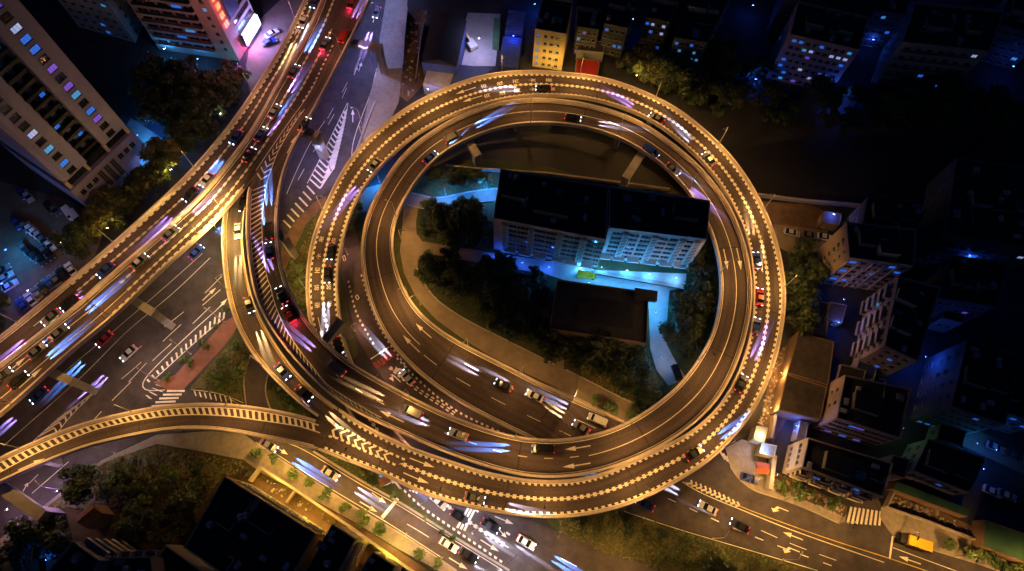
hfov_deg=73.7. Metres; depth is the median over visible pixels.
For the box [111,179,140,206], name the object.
tree
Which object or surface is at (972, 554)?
tree
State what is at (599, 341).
tree
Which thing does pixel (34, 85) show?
window
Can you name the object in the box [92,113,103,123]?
window
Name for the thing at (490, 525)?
car
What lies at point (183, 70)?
tree
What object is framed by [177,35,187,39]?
window
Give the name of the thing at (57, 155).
window
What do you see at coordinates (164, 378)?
shrub
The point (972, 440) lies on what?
lane
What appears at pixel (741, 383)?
car
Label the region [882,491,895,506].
boundary wall
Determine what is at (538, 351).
tree
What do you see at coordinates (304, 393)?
car
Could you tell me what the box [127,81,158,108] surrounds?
tree
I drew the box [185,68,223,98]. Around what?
tree
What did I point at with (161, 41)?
window
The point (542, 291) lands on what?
tree
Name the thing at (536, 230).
window
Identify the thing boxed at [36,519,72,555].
tree
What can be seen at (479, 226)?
tree
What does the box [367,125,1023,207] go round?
river
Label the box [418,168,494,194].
ground cover
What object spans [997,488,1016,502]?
car
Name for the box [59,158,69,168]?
window
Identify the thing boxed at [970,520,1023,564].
shed
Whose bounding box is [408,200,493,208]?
kerb
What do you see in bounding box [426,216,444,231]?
tree
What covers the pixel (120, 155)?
window
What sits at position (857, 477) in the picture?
apartment block
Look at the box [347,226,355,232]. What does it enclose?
tree
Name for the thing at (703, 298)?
tree
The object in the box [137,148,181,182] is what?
tree
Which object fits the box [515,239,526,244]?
window
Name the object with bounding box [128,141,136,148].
window
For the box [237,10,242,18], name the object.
window
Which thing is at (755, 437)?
shed
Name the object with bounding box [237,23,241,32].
window
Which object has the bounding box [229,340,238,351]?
tree
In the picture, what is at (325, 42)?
car
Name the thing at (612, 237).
window
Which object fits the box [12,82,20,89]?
window
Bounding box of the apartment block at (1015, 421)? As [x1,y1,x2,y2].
[991,371,1023,433]
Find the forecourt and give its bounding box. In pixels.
[482,251,685,385]
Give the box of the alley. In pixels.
[126,118,180,166]
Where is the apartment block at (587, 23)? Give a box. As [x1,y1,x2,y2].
[573,0,603,53]
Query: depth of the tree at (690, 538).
158.56 m
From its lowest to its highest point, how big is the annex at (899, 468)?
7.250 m
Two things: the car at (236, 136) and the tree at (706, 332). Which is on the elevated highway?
the car at (236, 136)
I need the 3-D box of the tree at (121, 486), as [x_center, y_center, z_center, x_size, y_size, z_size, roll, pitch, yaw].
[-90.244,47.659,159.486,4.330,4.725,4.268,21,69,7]
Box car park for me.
[0,182,104,333]
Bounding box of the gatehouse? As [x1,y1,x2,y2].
[754,443,776,458]
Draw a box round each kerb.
[243,382,246,404]
[256,442,456,570]
[265,375,270,408]
[313,451,509,570]
[356,100,375,148]
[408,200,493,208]
[411,188,497,197]
[417,268,554,364]
[543,383,625,421]
[566,369,633,402]
[730,467,838,523]
[894,536,999,570]
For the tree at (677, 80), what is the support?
on the ground at (102, 62)
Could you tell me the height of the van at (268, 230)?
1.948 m
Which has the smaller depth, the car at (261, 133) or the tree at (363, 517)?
the tree at (363, 517)
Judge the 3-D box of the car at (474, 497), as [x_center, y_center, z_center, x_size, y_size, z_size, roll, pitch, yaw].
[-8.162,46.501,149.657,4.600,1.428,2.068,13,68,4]
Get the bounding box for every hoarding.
[402,7,407,69]
[415,19,425,83]
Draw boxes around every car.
[0,263,11,274]
[0,270,14,283]
[0,367,13,383]
[1,278,19,292]
[7,371,29,389]
[10,215,20,230]
[15,185,24,199]
[15,297,30,312]
[17,240,26,255]
[18,219,27,233]
[22,189,34,203]
[23,221,31,235]
[23,244,30,259]
[23,291,37,306]
[26,341,47,359]
[28,224,35,239]
[28,248,36,263]
[29,386,49,403]
[30,285,44,300]
[33,227,40,242]
[34,251,47,266]
[36,280,50,295]
[37,232,46,244]
[37,243,46,258]
[41,308,61,325]
[42,200,52,213]
[42,276,56,291]
[43,237,56,251]
[43,247,55,260]
[48,324,69,341]
[49,202,61,216]
[49,272,62,286]
[55,266,69,280]
[59,294,79,311]
[63,261,77,276]
[95,330,113,347]
[96,261,115,278]
[119,344,137,361]
[130,253,148,269]
[161,225,179,241]
[182,186,199,201]
[188,245,204,259]
[198,172,214,187]
[228,129,243,144]
[233,222,241,238]
[238,196,246,211]
[241,147,256,162]
[243,295,255,313]
[254,126,268,141]
[259,438,278,452]
[261,37,276,46]
[264,28,279,37]
[265,242,273,259]
[267,104,281,118]
[274,362,290,380]
[275,286,288,303]
[281,305,296,323]
[288,64,300,78]
[294,384,313,401]
[297,117,311,131]
[298,15,308,28]
[309,0,319,8]
[319,37,330,50]
[320,465,339,480]
[323,266,331,282]
[326,243,335,259]
[333,336,343,353]
[346,0,356,9]
[367,157,381,172]
[372,6,380,18]
[399,369,415,385]
[422,150,437,164]
[430,497,448,510]
[438,536,458,553]
[448,427,468,441]
[449,508,469,524]
[458,547,478,563]
[464,491,485,504]
[480,517,499,533]
[494,378,512,391]
[516,534,535,550]
[525,389,543,402]
[536,84,551,91]
[564,114,581,122]
[572,419,590,434]
[635,499,655,511]
[648,112,664,123]
[665,162,679,175]
[669,291,675,298]
[671,363,682,381]
[684,445,703,461]
[698,500,717,515]
[701,152,716,166]
[729,518,749,533]
[734,374,747,392]
[740,472,759,484]
[752,252,761,268]
[752,317,760,335]
[755,288,764,305]
[783,228,799,236]
[801,230,817,239]
[817,232,831,240]
[981,483,1000,498]
[985,440,1004,453]
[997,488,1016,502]
[1004,448,1023,462]
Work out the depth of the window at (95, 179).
182.14 m
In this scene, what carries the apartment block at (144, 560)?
on the dry grass at (78, 531)
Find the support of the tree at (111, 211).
on the ground at (102, 62)
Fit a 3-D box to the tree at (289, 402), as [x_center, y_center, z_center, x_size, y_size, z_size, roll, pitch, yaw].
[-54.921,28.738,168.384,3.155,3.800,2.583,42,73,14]
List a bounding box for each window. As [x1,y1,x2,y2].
[0,11,14,24]
[0,103,13,115]
[2,54,11,62]
[2,72,11,80]
[9,22,23,35]
[9,112,21,123]
[12,64,20,72]
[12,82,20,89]
[18,120,30,131]
[19,33,32,45]
[21,73,29,81]
[21,91,29,98]
[27,129,38,139]
[29,43,41,55]
[29,100,37,106]
[30,82,38,90]
[35,136,47,147]
[37,53,50,65]
[38,108,45,115]
[39,91,46,98]
[43,144,54,154]
[46,63,58,74]
[46,116,53,122]
[47,100,54,106]
[51,151,62,161]
[54,72,66,83]
[54,124,61,130]
[55,108,62,114]
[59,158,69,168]
[63,81,74,92]
[63,116,70,122]
[66,165,77,175]
[70,89,81,100]
[78,98,89,108]
[80,188,87,195]
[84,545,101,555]
[85,106,95,116]
[86,182,94,189]
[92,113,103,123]
[92,176,100,184]
[96,169,114,186]
[99,121,109,130]
[103,164,120,181]
[106,128,115,138]
[109,158,126,175]
[117,152,124,159]
[123,146,130,154]
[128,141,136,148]
[132,0,143,3]
[137,8,148,12]
[142,16,153,20]
[144,1,155,5]
[148,24,158,28]
[149,9,160,13]
[153,32,163,35]
[154,17,165,21]
[157,3,168,7]
[157,39,168,43]
[160,26,170,29]
[162,11,174,15]
[164,33,175,37]
[167,19,178,23]
[170,4,182,9]
[172,27,183,31]
[175,13,186,17]
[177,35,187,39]
[180,21,191,25]
[182,6,193,10]
[185,29,195,33]
[187,14,198,18]
[189,37,199,40]
[192,22,202,27]
[197,30,206,34]
[201,38,211,42]
[205,46,215,49]
[233,15,239,24]
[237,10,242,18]
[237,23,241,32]
[508,224,517,228]
[508,229,517,233]
[508,233,516,237]
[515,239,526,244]
[515,243,525,248]
[516,226,527,230]
[516,231,527,235]
[517,235,526,239]
[533,243,544,247]
[533,247,543,251]
[534,234,545,238]
[534,238,544,243]
[535,229,546,234]
[544,240,554,245]
[544,245,553,249]
[544,249,553,253]
[545,231,556,236]
[546,236,555,240]
[562,239,572,243]
[563,235,573,239]
[567,245,577,249]
[568,241,578,245]
[583,252,592,256]
[584,248,593,252]
[585,244,595,248]
[587,239,596,243]
[589,258,598,262]
[590,254,600,258]
[592,250,601,254]
[593,245,602,249]
[595,241,604,245]
[605,249,615,252]
[607,245,617,248]
[608,240,619,244]
[610,236,620,239]
[611,231,622,235]
[622,251,631,254]
[624,247,633,250]
[626,242,635,246]
[628,238,637,241]
[629,233,639,237]
[633,252,643,256]
[634,248,645,252]
[636,244,647,247]
[638,239,649,243]
[640,235,651,238]
[650,254,659,258]
[652,250,661,253]
[654,246,663,249]
[656,241,666,245]
[659,237,668,240]
[659,255,668,259]
[661,251,671,254]
[664,247,673,250]
[666,242,676,246]
[668,238,678,242]
[685,240,693,243]
[842,265,851,268]
[847,260,857,264]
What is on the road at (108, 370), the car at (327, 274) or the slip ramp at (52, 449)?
the slip ramp at (52, 449)
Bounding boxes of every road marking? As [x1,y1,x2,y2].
[3,19,576,569]
[372,350,394,367]
[624,452,955,570]
[686,482,926,570]
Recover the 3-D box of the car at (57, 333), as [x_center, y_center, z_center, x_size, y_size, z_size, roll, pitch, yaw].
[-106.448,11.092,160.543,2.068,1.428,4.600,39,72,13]
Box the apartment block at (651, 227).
[600,185,710,268]
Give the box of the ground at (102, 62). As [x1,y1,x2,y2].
[0,0,1023,570]
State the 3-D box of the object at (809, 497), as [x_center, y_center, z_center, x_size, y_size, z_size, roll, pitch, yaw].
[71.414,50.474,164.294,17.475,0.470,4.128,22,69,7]
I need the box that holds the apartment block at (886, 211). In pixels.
[844,195,922,229]
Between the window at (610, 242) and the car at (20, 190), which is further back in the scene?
the car at (20, 190)
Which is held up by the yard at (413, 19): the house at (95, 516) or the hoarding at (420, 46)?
the hoarding at (420, 46)
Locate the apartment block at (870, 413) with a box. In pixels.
[813,375,910,446]
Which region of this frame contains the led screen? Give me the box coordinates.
[240,13,261,48]
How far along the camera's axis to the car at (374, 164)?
188.53 m
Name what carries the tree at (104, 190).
on the ground at (102, 62)
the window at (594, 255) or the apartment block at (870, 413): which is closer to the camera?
the apartment block at (870, 413)
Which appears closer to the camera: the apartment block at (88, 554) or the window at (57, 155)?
the apartment block at (88, 554)
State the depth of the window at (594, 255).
178.53 m
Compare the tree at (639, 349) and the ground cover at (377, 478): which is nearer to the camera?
the ground cover at (377, 478)
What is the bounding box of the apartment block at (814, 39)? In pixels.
[766,1,868,87]
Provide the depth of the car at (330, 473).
163.01 m
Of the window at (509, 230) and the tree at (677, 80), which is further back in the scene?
the tree at (677, 80)
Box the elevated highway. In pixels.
[0,0,387,417]
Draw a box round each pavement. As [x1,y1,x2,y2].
[0,431,454,570]
[154,317,236,389]
[281,196,325,269]
[360,0,407,144]
[725,439,846,522]
[880,507,1023,570]
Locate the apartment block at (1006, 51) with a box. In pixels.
[980,0,1023,69]
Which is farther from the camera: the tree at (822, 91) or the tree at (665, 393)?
the tree at (822, 91)
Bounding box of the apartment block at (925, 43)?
[871,1,1004,89]
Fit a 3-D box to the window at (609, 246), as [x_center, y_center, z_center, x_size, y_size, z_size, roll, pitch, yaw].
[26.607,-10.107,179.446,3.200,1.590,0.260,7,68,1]
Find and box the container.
[492,18,500,50]
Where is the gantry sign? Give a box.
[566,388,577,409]
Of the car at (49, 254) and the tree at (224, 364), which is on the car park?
the car at (49, 254)
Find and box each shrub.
[162,372,171,380]
[177,355,186,361]
[187,358,193,367]
[197,338,203,345]
[202,344,209,349]
[221,306,230,311]
[419,198,426,208]
[424,249,433,255]
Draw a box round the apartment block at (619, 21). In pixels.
[600,0,639,57]
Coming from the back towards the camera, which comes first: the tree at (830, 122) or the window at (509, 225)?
the tree at (830, 122)
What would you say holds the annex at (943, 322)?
on the ground at (102, 62)
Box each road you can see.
[0,0,385,537]
[340,224,994,570]
[401,489,658,570]
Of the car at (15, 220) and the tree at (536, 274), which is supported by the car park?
the car at (15, 220)
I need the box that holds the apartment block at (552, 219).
[494,169,608,268]
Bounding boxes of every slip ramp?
[0,403,330,521]
[221,179,338,425]
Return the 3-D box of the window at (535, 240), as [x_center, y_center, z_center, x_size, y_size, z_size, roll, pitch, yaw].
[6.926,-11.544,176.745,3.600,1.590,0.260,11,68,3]
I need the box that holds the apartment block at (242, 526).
[184,476,326,570]
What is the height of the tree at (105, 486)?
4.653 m
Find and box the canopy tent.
[753,461,769,475]
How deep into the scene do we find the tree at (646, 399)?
164.80 m
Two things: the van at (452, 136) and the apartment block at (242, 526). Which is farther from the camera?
the van at (452, 136)
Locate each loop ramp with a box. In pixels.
[245,0,752,477]
[306,70,785,517]
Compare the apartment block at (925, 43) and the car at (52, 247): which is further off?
the apartment block at (925, 43)
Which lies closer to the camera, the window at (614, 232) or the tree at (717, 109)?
the window at (614, 232)
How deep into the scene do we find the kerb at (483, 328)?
178.27 m
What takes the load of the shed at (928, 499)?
on the ground at (102, 62)
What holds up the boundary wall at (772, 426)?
on the yard at (780, 422)
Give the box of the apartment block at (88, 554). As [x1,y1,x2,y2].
[48,538,135,570]
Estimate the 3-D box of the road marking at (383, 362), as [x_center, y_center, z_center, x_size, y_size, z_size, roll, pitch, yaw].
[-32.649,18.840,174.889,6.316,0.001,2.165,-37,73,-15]
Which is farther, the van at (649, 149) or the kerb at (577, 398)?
the van at (649, 149)
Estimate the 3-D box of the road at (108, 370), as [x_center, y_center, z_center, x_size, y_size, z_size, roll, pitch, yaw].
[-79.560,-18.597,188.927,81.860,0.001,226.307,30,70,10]
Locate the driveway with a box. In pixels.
[357,183,497,212]
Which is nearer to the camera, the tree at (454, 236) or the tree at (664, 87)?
the tree at (454, 236)
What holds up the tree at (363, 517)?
on the pavement at (236, 445)
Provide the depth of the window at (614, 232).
172.32 m
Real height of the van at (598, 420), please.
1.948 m
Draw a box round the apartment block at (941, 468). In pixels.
[902,439,985,495]
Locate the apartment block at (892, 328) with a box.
[850,276,940,377]
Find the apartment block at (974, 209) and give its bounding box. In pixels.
[915,157,1023,270]
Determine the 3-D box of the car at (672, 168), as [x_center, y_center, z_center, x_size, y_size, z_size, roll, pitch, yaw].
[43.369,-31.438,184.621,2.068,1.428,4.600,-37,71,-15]
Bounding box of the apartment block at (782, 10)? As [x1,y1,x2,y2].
[765,0,849,38]
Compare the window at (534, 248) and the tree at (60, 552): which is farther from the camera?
the window at (534, 248)
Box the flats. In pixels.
[532,0,573,70]
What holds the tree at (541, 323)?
on the grass at (686, 365)
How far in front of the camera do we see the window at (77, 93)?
163.91 m
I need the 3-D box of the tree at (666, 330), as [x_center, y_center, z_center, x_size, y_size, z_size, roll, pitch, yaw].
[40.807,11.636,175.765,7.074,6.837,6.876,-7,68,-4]
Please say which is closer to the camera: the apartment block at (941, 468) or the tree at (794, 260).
the apartment block at (941, 468)
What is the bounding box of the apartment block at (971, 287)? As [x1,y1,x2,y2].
[917,255,1008,322]
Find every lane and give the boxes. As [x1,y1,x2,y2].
[729,407,757,443]
[963,432,1023,473]
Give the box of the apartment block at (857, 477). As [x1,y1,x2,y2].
[782,437,893,503]
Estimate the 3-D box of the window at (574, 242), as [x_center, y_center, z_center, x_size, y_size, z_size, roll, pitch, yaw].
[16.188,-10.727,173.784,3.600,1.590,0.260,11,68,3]
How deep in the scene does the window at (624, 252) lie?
181.99 m
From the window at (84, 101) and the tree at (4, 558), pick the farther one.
the window at (84, 101)
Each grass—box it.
[0,542,45,570]
[38,444,260,570]
[189,331,251,404]
[266,374,328,424]
[281,209,357,357]
[320,451,503,565]
[350,211,367,251]
[393,148,718,399]
[546,509,822,570]
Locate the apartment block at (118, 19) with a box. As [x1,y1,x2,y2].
[58,0,142,42]
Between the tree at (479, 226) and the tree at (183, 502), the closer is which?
the tree at (183, 502)
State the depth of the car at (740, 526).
160.49 m
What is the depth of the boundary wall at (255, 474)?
161.88 m
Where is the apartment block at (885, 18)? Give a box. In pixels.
[859,0,908,48]
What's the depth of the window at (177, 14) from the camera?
193.80 m
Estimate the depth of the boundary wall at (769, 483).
163.78 m
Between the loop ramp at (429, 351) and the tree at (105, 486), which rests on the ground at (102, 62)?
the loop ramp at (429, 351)
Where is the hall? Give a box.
[550,279,657,354]
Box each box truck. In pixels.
[577,270,595,279]
[896,533,932,552]
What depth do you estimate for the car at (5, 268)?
181.03 m
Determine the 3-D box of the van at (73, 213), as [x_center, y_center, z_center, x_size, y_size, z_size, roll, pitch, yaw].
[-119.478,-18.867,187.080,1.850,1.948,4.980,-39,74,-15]
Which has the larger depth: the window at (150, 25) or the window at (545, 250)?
the window at (150, 25)
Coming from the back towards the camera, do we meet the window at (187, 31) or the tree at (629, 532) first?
the window at (187, 31)
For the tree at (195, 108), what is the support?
on the ground at (102, 62)
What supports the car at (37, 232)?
on the car park
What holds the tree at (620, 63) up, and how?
on the ground at (102, 62)
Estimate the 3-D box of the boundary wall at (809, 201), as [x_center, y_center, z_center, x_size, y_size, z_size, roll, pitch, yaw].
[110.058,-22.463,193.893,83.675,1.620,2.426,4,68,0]
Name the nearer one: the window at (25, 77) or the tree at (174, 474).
the window at (25, 77)
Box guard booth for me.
[378,476,394,486]
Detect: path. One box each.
[400,205,645,421]
[556,355,563,368]
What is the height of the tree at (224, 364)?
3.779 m
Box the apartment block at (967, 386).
[910,340,1021,434]
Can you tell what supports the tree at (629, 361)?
on the grass at (686, 365)
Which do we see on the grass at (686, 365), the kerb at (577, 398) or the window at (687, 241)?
the kerb at (577, 398)
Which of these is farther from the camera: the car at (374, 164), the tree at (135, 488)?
the car at (374, 164)
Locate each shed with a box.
[423,71,452,93]
[450,65,491,84]
[499,36,521,71]
[505,10,525,37]
[575,58,599,75]
[576,41,604,61]
[747,425,767,444]
[769,374,826,424]
[778,332,833,386]
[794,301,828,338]
[886,481,969,517]
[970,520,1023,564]
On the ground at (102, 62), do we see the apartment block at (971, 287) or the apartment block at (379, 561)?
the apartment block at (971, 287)
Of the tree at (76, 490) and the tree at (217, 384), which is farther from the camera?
the tree at (217, 384)
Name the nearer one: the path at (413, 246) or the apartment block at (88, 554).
the apartment block at (88, 554)
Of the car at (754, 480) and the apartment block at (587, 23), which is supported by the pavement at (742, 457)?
the car at (754, 480)
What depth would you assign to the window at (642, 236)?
172.11 m
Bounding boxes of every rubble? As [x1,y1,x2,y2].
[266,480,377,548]
[401,12,426,95]
[757,348,784,425]
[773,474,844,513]
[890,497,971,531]
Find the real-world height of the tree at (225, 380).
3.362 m
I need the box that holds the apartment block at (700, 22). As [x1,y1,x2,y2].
[669,0,730,67]
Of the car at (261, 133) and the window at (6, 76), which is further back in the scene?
the car at (261, 133)
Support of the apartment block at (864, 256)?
on the ground at (102, 62)
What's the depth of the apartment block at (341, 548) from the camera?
143.23 m
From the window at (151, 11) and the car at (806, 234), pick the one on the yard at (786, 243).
the car at (806, 234)
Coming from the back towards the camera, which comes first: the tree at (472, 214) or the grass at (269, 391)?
the tree at (472, 214)
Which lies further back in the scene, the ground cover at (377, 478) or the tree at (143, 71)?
the tree at (143, 71)
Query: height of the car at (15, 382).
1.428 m
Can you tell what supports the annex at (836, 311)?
on the ground at (102, 62)
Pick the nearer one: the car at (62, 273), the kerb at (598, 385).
the kerb at (598, 385)
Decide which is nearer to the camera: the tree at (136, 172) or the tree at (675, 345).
the tree at (675, 345)
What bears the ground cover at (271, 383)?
on the ground at (102, 62)
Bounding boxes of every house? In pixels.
[75,504,114,529]
[159,544,215,570]
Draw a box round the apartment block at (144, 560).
[107,550,164,570]
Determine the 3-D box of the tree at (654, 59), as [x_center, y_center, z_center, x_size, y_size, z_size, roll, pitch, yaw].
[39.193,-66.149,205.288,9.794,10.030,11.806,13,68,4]
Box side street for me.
[245,347,509,570]
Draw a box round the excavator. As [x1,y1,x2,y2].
[465,33,477,51]
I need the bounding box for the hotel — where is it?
[127,0,253,60]
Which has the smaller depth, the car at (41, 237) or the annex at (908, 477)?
the annex at (908, 477)
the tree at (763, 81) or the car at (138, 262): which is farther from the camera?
the tree at (763, 81)
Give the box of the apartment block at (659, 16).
[638,0,679,50]
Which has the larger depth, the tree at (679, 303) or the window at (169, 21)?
the window at (169, 21)
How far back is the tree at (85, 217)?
178.78 m
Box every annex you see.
[790,420,808,442]
[816,211,841,230]
[826,302,846,327]
[829,364,866,382]
[851,360,876,380]
[879,455,909,481]
[901,474,916,480]
[925,423,966,447]
[928,311,966,332]
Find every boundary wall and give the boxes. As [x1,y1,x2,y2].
[248,468,261,481]
[259,467,413,570]
[285,491,295,502]
[445,164,669,190]
[594,269,684,289]
[758,193,925,211]
[765,455,776,490]
[767,414,777,438]
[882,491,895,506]
[883,507,975,539]
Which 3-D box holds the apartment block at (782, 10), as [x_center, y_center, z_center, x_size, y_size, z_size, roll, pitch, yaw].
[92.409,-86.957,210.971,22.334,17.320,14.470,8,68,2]
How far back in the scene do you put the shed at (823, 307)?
177.24 m
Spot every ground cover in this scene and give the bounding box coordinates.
[268,378,315,419]
[285,203,324,320]
[324,454,488,556]
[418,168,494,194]
[420,204,486,247]
[422,261,550,356]
[568,344,667,402]
[668,268,717,361]
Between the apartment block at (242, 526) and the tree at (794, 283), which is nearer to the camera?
the apartment block at (242, 526)
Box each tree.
[0,287,10,314]
[0,314,5,333]
[0,547,4,564]
[0,553,11,563]
[1,515,45,553]
[4,525,36,555]
[6,546,33,566]
[11,557,30,570]
[36,515,61,532]
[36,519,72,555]
[36,547,53,559]
[45,548,63,559]
[47,220,90,259]
[57,461,97,505]
[62,219,102,247]
[77,204,106,241]
[87,206,110,229]
[88,184,116,205]
[89,468,100,478]
[90,194,112,226]
[96,192,131,229]
[96,196,117,220]
[98,473,119,495]
[105,191,138,211]
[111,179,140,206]
[111,458,137,480]
[112,479,129,495]
[114,517,129,534]
[121,496,157,534]
[124,166,152,187]
[125,474,148,497]
[126,52,167,84]
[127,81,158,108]
[131,494,149,506]
[132,169,163,199]
[133,91,171,124]
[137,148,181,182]
[140,479,162,500]
[141,136,184,167]
[149,99,180,128]
[152,55,178,80]
[153,511,165,520]
[156,470,170,485]
[157,60,177,86]
[159,462,172,471]
[162,60,201,93]
[163,107,183,136]
[163,123,188,155]
[163,496,178,513]
[168,469,179,481]
[169,55,198,72]
[169,113,207,151]
[172,484,201,513]
[178,94,212,126]
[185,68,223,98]
[188,460,205,477]
[188,474,207,490]
[194,118,220,141]
[197,86,227,118]
[209,67,233,89]
[209,372,223,383]
[213,379,225,393]
[216,59,251,92]
[216,84,242,107]
[217,375,228,382]
[219,354,230,369]
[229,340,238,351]
[230,366,244,378]
[250,447,261,459]
[268,452,278,464]
[284,394,294,407]
[286,467,297,478]
[289,260,295,266]
[294,273,305,285]
[295,263,304,272]
[297,301,306,310]
[303,477,314,486]
[318,487,331,499]
[338,502,351,513]
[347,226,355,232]
[354,202,362,210]
[355,508,369,528]
[370,481,378,486]
[371,520,386,535]
[389,491,397,498]
[413,548,426,560]
[414,260,442,289]
[417,221,430,234]
[418,252,433,264]
[424,196,447,217]
[426,166,441,179]
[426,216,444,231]
[433,557,442,569]
[434,256,444,268]
[437,228,447,243]
[438,277,447,294]
[439,246,460,266]
[440,208,458,225]
[443,215,477,250]
[445,281,459,298]
[447,171,464,187]
[447,212,465,229]
[449,534,455,541]
[451,195,469,208]
[456,165,467,175]
[458,282,472,295]
[461,202,486,229]
[466,169,473,176]
[469,195,483,209]
[470,217,491,232]
[472,171,485,183]
[474,254,494,275]
[476,279,504,306]
[479,303,491,314]
[486,300,515,336]
[491,251,516,280]
[494,310,528,343]
[504,264,517,282]
[510,276,536,302]
[515,272,529,284]
[529,266,544,283]
[533,284,549,299]
[533,319,552,342]
[533,325,568,363]
[534,341,542,354]
[560,335,575,344]
[569,355,581,367]
[570,516,586,530]
[573,337,601,367]
[588,329,620,360]
[589,361,608,374]
[591,394,600,406]
[597,340,628,369]
[602,357,614,376]
[603,401,618,415]
[609,359,634,386]
[615,51,633,73]
[617,382,632,397]
[622,356,639,374]
[623,525,634,539]
[625,46,656,77]
[625,410,635,420]
[626,344,647,359]
[628,43,660,79]
[632,377,650,389]
[632,379,662,413]
[634,362,651,379]
[638,60,666,86]
[654,76,679,93]
[654,550,663,562]
[655,526,668,542]
[656,389,668,397]
[657,52,693,77]
[657,318,683,342]
[662,57,699,90]
[666,64,709,100]
[667,290,694,318]
[668,552,676,563]
[669,338,683,349]
[673,310,704,346]
[679,342,694,354]
[683,283,693,295]
[684,301,699,317]
[684,555,693,562]
[686,242,716,277]
[686,290,715,312]
[686,534,694,542]
[687,85,708,105]
[689,338,704,352]
[690,276,718,302]
[692,272,700,280]
[693,324,712,344]
[693,566,709,570]
[699,309,715,328]
[700,555,711,568]
[701,268,718,302]
[703,239,717,266]
[705,302,717,310]
[708,77,735,104]
[708,548,724,566]
[710,103,725,117]
[721,557,735,570]
[726,76,745,97]
[727,93,747,109]
[736,57,757,78]
[738,78,755,94]
[748,96,763,106]
[750,77,769,96]
[756,55,775,75]
[760,559,767,568]
[761,108,776,122]
[763,81,789,106]
[773,110,790,125]
[776,480,789,496]
[784,265,810,289]
[785,269,822,300]
[785,306,820,336]
[786,286,819,315]
[787,251,803,268]
[789,99,801,113]
[791,479,803,492]
[793,237,819,260]
[793,489,807,501]
[798,257,830,284]
[802,72,847,112]
[806,489,816,497]
[818,109,841,127]
[826,497,840,511]
[834,106,866,134]
[846,84,878,108]
[944,538,956,550]
[962,545,978,559]
[977,82,1017,117]
[977,547,995,565]
[985,551,1001,569]
[1001,560,1013,570]
[1013,562,1023,570]
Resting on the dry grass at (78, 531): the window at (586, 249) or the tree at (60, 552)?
the tree at (60, 552)
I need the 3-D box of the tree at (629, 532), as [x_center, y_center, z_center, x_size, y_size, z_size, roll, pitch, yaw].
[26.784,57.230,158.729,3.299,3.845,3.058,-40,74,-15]
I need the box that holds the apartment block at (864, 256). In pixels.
[818,222,916,290]
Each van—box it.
[60,204,72,220]
[67,207,79,220]
[264,222,273,239]
[326,358,346,376]
[337,29,349,43]
[401,404,423,419]
[443,131,461,143]
[532,444,553,453]
[587,412,607,427]
[642,142,659,157]
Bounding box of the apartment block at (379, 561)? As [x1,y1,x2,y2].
[361,551,402,570]
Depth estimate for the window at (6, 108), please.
150.85 m
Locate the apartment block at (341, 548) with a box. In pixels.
[305,524,367,570]
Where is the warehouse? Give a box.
[421,12,466,78]
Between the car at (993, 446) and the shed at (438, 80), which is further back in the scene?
the shed at (438, 80)
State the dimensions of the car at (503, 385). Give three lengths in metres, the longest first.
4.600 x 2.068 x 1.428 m
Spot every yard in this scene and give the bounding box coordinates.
[245,0,302,92]
[251,475,427,570]
[399,9,427,101]
[462,13,499,65]
[759,345,786,443]
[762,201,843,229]
[773,224,827,252]
[773,472,846,516]
[885,491,971,535]

